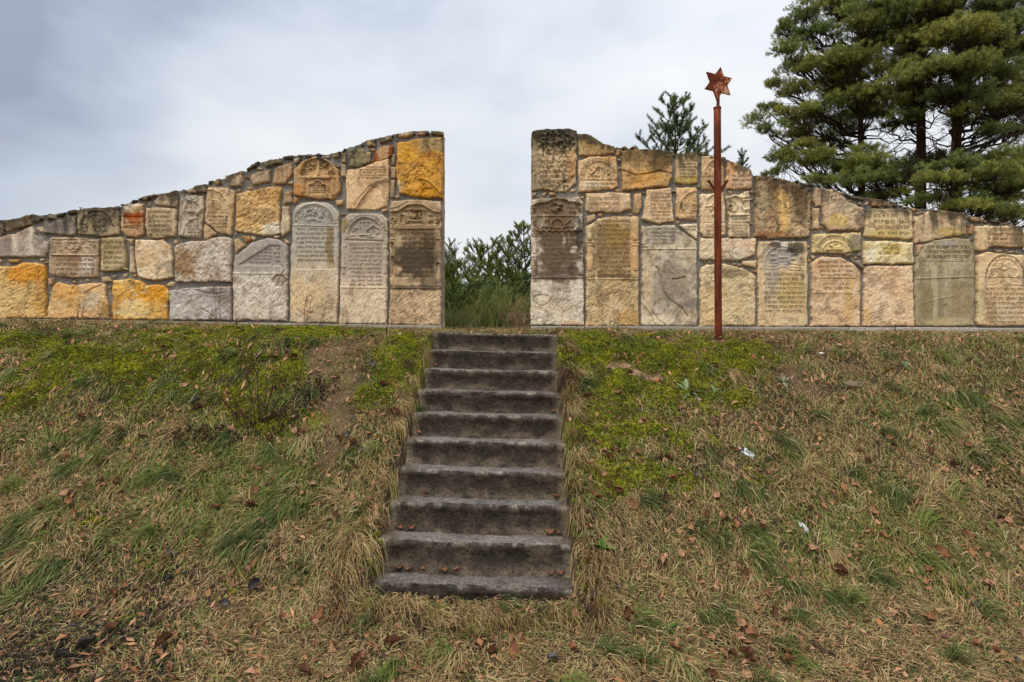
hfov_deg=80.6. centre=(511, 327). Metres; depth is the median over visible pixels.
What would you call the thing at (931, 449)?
fallen leaf
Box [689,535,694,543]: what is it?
fallen leaf
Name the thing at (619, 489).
fallen leaf
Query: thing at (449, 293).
young pine
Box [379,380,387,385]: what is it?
fallen leaf
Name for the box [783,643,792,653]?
fallen leaf
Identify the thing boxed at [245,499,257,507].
fallen leaf
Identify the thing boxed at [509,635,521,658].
fallen leaf
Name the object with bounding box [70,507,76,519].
fallen leaf
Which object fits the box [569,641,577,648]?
fallen leaf
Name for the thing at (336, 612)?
fallen leaf
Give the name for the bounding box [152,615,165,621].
fallen leaf
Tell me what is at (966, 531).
fallen leaf
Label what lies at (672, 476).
fallen leaf
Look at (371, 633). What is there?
fallen leaf
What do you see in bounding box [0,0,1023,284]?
sky
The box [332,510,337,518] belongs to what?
fallen leaf
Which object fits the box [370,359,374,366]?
fallen leaf
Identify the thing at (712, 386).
rosette plant
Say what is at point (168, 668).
fallen leaf
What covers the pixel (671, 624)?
leafy weed
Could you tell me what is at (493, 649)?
fallen leaf
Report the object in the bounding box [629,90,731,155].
young pine
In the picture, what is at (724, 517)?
fallen leaf
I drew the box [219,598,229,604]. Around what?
fallen leaf
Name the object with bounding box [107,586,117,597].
fallen leaf
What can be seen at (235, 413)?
dead bush
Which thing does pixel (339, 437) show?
fallen leaf
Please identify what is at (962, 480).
fallen leaf
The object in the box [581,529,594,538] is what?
leafy weed
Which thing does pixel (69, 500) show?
fallen leaf
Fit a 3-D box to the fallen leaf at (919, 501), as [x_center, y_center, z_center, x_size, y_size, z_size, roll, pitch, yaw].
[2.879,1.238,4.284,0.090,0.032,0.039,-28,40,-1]
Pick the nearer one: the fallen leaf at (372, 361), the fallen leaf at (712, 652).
the fallen leaf at (712, 652)
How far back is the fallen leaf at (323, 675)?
3.03 m
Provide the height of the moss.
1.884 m
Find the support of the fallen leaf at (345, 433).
on the grass at (846, 597)
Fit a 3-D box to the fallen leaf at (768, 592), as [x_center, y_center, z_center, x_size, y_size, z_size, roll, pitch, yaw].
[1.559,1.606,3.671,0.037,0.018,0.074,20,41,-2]
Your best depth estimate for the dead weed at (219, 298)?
7.15 m
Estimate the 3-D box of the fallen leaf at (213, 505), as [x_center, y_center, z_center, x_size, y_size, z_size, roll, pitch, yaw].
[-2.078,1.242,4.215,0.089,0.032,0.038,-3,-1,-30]
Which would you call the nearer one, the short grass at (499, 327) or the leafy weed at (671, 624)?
the leafy weed at (671, 624)
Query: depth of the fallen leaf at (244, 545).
3.93 m
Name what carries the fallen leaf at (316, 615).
on the grass at (846, 597)
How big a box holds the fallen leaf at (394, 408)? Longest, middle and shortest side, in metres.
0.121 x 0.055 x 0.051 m
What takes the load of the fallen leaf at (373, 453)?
on the grass at (846, 597)
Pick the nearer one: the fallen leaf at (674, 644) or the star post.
the fallen leaf at (674, 644)
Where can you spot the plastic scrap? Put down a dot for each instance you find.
(750, 454)
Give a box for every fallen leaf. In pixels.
[5,548,16,562]
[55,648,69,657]
[58,456,71,461]
[58,487,68,495]
[64,496,73,503]
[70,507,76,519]
[73,609,86,614]
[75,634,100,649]
[101,621,115,630]
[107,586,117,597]
[121,581,127,587]
[150,631,172,647]
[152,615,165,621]
[163,574,173,581]
[165,663,171,674]
[191,403,202,409]
[207,503,220,507]
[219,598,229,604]
[225,646,237,651]
[235,541,250,549]
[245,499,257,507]
[245,562,250,572]
[246,577,259,590]
[252,484,257,494]
[291,424,296,433]
[299,662,311,671]
[306,605,323,621]
[311,619,319,623]
[318,671,336,677]
[328,643,335,651]
[330,610,347,617]
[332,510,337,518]
[335,434,342,441]
[335,599,344,609]
[341,667,352,673]
[342,431,350,436]
[349,437,357,447]
[351,649,362,667]
[356,660,365,671]
[363,551,374,558]
[368,631,376,638]
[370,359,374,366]
[370,450,379,462]
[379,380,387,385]
[387,634,403,642]
[389,406,400,413]
[394,666,403,671]
[428,640,435,650]
[483,645,497,652]
[502,618,517,630]
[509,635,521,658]
[544,528,555,533]
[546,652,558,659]
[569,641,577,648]
[572,604,579,617]
[583,391,591,398]
[593,603,599,616]
[606,452,614,463]
[614,486,623,492]
[623,605,631,619]
[630,495,638,509]
[663,491,668,504]
[664,453,672,459]
[667,474,678,478]
[669,641,680,648]
[679,550,685,556]
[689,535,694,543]
[704,667,719,675]
[706,648,718,658]
[707,632,715,639]
[710,363,718,368]
[713,489,719,498]
[722,513,728,519]
[722,646,728,659]
[728,648,737,655]
[733,516,739,527]
[738,617,746,626]
[738,646,756,661]
[740,670,753,680]
[743,627,761,636]
[744,567,749,576]
[765,586,770,596]
[772,605,779,618]
[782,653,797,659]
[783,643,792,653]
[808,543,819,549]
[831,564,847,573]
[863,457,872,461]
[876,531,891,539]
[885,434,895,438]
[914,498,923,504]
[923,565,934,570]
[926,608,937,619]
[928,447,934,454]
[932,541,951,556]
[938,632,953,638]
[942,466,948,471]
[958,477,968,484]
[963,441,971,445]
[963,528,977,542]
[970,636,979,643]
[990,645,1000,652]
[1005,514,1012,523]
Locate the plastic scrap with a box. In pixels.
[738,447,753,457]
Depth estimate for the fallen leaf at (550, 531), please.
4.21 m
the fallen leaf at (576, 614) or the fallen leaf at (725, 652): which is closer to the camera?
the fallen leaf at (725, 652)
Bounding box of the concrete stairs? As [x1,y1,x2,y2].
[373,332,572,604]
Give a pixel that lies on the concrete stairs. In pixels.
(481, 466)
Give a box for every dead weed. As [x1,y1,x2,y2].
[73,296,89,318]
[95,299,116,321]
[205,267,233,323]
[216,331,250,364]
[296,291,319,325]
[316,294,326,323]
[597,300,619,328]
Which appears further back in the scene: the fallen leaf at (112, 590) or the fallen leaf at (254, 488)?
the fallen leaf at (254, 488)
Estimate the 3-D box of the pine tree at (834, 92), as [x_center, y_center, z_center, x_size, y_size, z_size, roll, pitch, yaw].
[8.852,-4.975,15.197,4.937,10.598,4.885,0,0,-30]
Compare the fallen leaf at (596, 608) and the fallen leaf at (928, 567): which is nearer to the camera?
the fallen leaf at (596, 608)
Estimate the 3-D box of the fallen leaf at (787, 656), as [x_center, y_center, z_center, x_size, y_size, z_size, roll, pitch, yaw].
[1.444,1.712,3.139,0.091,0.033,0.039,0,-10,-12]
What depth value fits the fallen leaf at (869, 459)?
4.63 m
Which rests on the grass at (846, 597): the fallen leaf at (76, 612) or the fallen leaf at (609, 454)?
the fallen leaf at (76, 612)
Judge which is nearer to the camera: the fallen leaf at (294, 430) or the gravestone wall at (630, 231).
the fallen leaf at (294, 430)
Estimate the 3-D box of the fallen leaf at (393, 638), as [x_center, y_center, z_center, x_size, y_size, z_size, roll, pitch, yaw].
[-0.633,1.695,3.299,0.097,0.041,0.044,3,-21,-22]
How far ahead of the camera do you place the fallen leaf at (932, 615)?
3.52 m
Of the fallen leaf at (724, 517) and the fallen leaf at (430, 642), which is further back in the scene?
the fallen leaf at (724, 517)
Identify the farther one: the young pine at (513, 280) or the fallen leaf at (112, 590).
the young pine at (513, 280)
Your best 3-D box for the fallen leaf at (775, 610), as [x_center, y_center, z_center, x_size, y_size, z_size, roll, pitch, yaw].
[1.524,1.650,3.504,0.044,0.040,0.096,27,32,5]
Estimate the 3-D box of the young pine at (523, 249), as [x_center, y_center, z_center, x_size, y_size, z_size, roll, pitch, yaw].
[0.291,-1.062,11.992,1.764,2.355,1.699,0,0,0]
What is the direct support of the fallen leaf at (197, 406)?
on the grass at (846, 597)
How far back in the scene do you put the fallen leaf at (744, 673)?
3.01 m
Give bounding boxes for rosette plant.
[673,378,701,400]
[707,385,727,401]
[777,376,790,386]
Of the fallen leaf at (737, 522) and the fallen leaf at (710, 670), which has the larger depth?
the fallen leaf at (737, 522)
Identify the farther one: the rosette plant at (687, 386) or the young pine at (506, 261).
the young pine at (506, 261)
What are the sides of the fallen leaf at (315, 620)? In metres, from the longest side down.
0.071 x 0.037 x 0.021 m
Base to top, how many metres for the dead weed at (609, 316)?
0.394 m
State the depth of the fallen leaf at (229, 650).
3.21 m
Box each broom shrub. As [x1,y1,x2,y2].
[445,304,487,327]
[446,284,530,327]
[446,296,506,327]
[486,296,530,328]
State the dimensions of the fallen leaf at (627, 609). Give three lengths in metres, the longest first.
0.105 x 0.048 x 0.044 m
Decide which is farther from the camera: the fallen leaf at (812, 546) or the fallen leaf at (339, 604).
the fallen leaf at (812, 546)
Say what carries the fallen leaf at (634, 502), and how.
on the grass at (846, 597)
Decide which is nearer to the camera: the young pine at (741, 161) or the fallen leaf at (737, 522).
the fallen leaf at (737, 522)
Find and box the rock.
[843,381,863,388]
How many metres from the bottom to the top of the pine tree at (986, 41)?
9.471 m
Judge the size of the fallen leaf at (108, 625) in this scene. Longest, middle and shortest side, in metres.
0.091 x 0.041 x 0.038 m
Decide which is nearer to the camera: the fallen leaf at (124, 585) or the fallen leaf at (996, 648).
the fallen leaf at (996, 648)
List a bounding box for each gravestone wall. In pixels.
[0,131,444,328]
[530,128,1023,331]
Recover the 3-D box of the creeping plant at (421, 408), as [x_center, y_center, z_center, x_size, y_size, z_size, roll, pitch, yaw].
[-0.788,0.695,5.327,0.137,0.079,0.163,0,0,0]
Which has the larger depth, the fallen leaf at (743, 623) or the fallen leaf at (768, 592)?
the fallen leaf at (768, 592)
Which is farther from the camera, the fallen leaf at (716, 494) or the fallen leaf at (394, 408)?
the fallen leaf at (394, 408)
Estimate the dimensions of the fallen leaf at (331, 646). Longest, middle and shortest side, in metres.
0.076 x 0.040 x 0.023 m
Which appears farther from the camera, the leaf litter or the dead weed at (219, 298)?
the dead weed at (219, 298)
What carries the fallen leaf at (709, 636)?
on the grass at (846, 597)
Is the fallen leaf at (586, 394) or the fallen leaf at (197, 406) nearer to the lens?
the fallen leaf at (197, 406)
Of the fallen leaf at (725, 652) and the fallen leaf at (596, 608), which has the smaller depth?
the fallen leaf at (725, 652)
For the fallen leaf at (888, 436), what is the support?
on the grass at (846, 597)
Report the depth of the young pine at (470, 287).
10.50 m
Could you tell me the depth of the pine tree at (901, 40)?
14.12 m
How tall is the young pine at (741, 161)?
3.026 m
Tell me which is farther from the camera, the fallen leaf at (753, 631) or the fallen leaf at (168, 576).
the fallen leaf at (168, 576)
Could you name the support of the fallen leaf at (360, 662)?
on the grass at (846, 597)
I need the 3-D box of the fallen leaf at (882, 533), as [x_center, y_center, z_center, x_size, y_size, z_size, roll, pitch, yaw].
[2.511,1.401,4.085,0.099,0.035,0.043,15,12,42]
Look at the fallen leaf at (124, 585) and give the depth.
3.73 m
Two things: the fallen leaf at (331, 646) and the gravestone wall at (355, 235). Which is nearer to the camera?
the fallen leaf at (331, 646)
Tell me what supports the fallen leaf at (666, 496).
on the grass at (846, 597)
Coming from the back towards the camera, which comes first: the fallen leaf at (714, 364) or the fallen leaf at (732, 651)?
the fallen leaf at (714, 364)
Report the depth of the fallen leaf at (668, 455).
4.65 m
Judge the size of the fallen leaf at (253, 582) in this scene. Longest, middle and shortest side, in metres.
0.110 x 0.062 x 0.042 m
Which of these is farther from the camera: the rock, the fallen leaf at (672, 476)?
the rock
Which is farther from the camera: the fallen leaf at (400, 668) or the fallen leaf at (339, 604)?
the fallen leaf at (339, 604)
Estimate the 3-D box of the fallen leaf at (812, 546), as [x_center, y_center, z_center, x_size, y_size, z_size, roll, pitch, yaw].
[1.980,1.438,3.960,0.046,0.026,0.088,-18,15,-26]
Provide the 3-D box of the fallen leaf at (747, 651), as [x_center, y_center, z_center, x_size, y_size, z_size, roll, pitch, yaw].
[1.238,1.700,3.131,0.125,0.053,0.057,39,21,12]
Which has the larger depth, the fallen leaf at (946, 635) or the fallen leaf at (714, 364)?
the fallen leaf at (714, 364)
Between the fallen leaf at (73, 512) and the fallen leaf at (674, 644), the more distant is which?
the fallen leaf at (73, 512)
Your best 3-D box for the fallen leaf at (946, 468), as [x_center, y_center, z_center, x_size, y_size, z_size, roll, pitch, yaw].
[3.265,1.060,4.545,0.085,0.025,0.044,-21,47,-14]
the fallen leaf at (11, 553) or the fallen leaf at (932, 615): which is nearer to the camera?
the fallen leaf at (932, 615)
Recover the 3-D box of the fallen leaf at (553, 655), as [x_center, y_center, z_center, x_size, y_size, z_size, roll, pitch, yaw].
[0.217,1.718,3.156,0.070,0.030,0.042,0,0,44]
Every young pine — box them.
[445,234,529,309]
[445,259,488,306]
[445,276,505,312]
[445,282,485,318]
[446,273,530,308]
[478,264,530,310]
[481,233,530,285]
[488,220,530,309]
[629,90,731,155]
[736,147,751,168]
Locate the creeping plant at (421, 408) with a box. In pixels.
[415,404,429,410]
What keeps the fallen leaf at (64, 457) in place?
on the grass at (846, 597)
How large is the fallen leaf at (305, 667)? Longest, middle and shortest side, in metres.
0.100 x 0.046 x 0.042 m
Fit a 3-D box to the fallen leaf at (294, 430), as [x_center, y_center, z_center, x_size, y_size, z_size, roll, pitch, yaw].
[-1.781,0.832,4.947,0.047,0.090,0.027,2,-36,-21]
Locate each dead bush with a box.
[138,420,250,449]
[218,321,306,440]
[270,369,344,407]
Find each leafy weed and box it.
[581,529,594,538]
[589,535,616,549]
[654,621,678,633]
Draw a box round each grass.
[0,317,1023,681]
[3,318,1021,333]
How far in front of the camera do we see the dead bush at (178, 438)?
4.85 m
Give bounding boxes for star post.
[705,67,731,340]
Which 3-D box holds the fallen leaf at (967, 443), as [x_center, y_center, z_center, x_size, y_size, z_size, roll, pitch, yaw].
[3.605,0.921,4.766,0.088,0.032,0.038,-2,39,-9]
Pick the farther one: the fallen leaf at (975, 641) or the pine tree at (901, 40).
the pine tree at (901, 40)
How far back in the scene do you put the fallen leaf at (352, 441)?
4.79 m
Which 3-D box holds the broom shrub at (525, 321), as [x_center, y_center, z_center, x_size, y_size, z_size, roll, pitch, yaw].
[0.193,-0.238,10.069,1.338,0.578,1.424,0,0,0]
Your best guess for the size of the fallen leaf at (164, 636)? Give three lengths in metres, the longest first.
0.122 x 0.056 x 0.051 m
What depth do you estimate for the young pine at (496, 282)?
11.04 m
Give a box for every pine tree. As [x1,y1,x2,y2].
[739,0,954,207]
[821,0,1023,214]
[863,0,1023,232]
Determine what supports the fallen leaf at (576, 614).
on the grass at (846, 597)
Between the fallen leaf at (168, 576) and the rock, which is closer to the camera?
the fallen leaf at (168, 576)
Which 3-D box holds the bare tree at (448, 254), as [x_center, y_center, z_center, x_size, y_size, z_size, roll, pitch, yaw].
[-2.817,-1.782,26.210,2.621,3.662,3.205,0,0,-33]
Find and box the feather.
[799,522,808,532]
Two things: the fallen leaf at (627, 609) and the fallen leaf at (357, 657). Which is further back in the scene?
the fallen leaf at (627, 609)
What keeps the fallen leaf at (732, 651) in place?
on the grass at (846, 597)
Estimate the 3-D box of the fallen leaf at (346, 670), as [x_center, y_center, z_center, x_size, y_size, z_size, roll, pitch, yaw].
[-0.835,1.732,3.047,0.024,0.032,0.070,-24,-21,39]
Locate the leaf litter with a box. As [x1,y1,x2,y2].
[0,319,1023,681]
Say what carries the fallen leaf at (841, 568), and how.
on the grass at (846, 597)
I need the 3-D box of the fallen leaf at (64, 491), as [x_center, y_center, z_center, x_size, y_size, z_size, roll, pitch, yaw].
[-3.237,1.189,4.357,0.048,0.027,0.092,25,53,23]
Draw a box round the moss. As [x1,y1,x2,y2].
[0,321,1023,658]
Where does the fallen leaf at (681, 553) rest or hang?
on the grass at (846, 597)
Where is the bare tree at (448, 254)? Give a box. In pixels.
[445,241,485,325]
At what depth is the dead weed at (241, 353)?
5.70 m

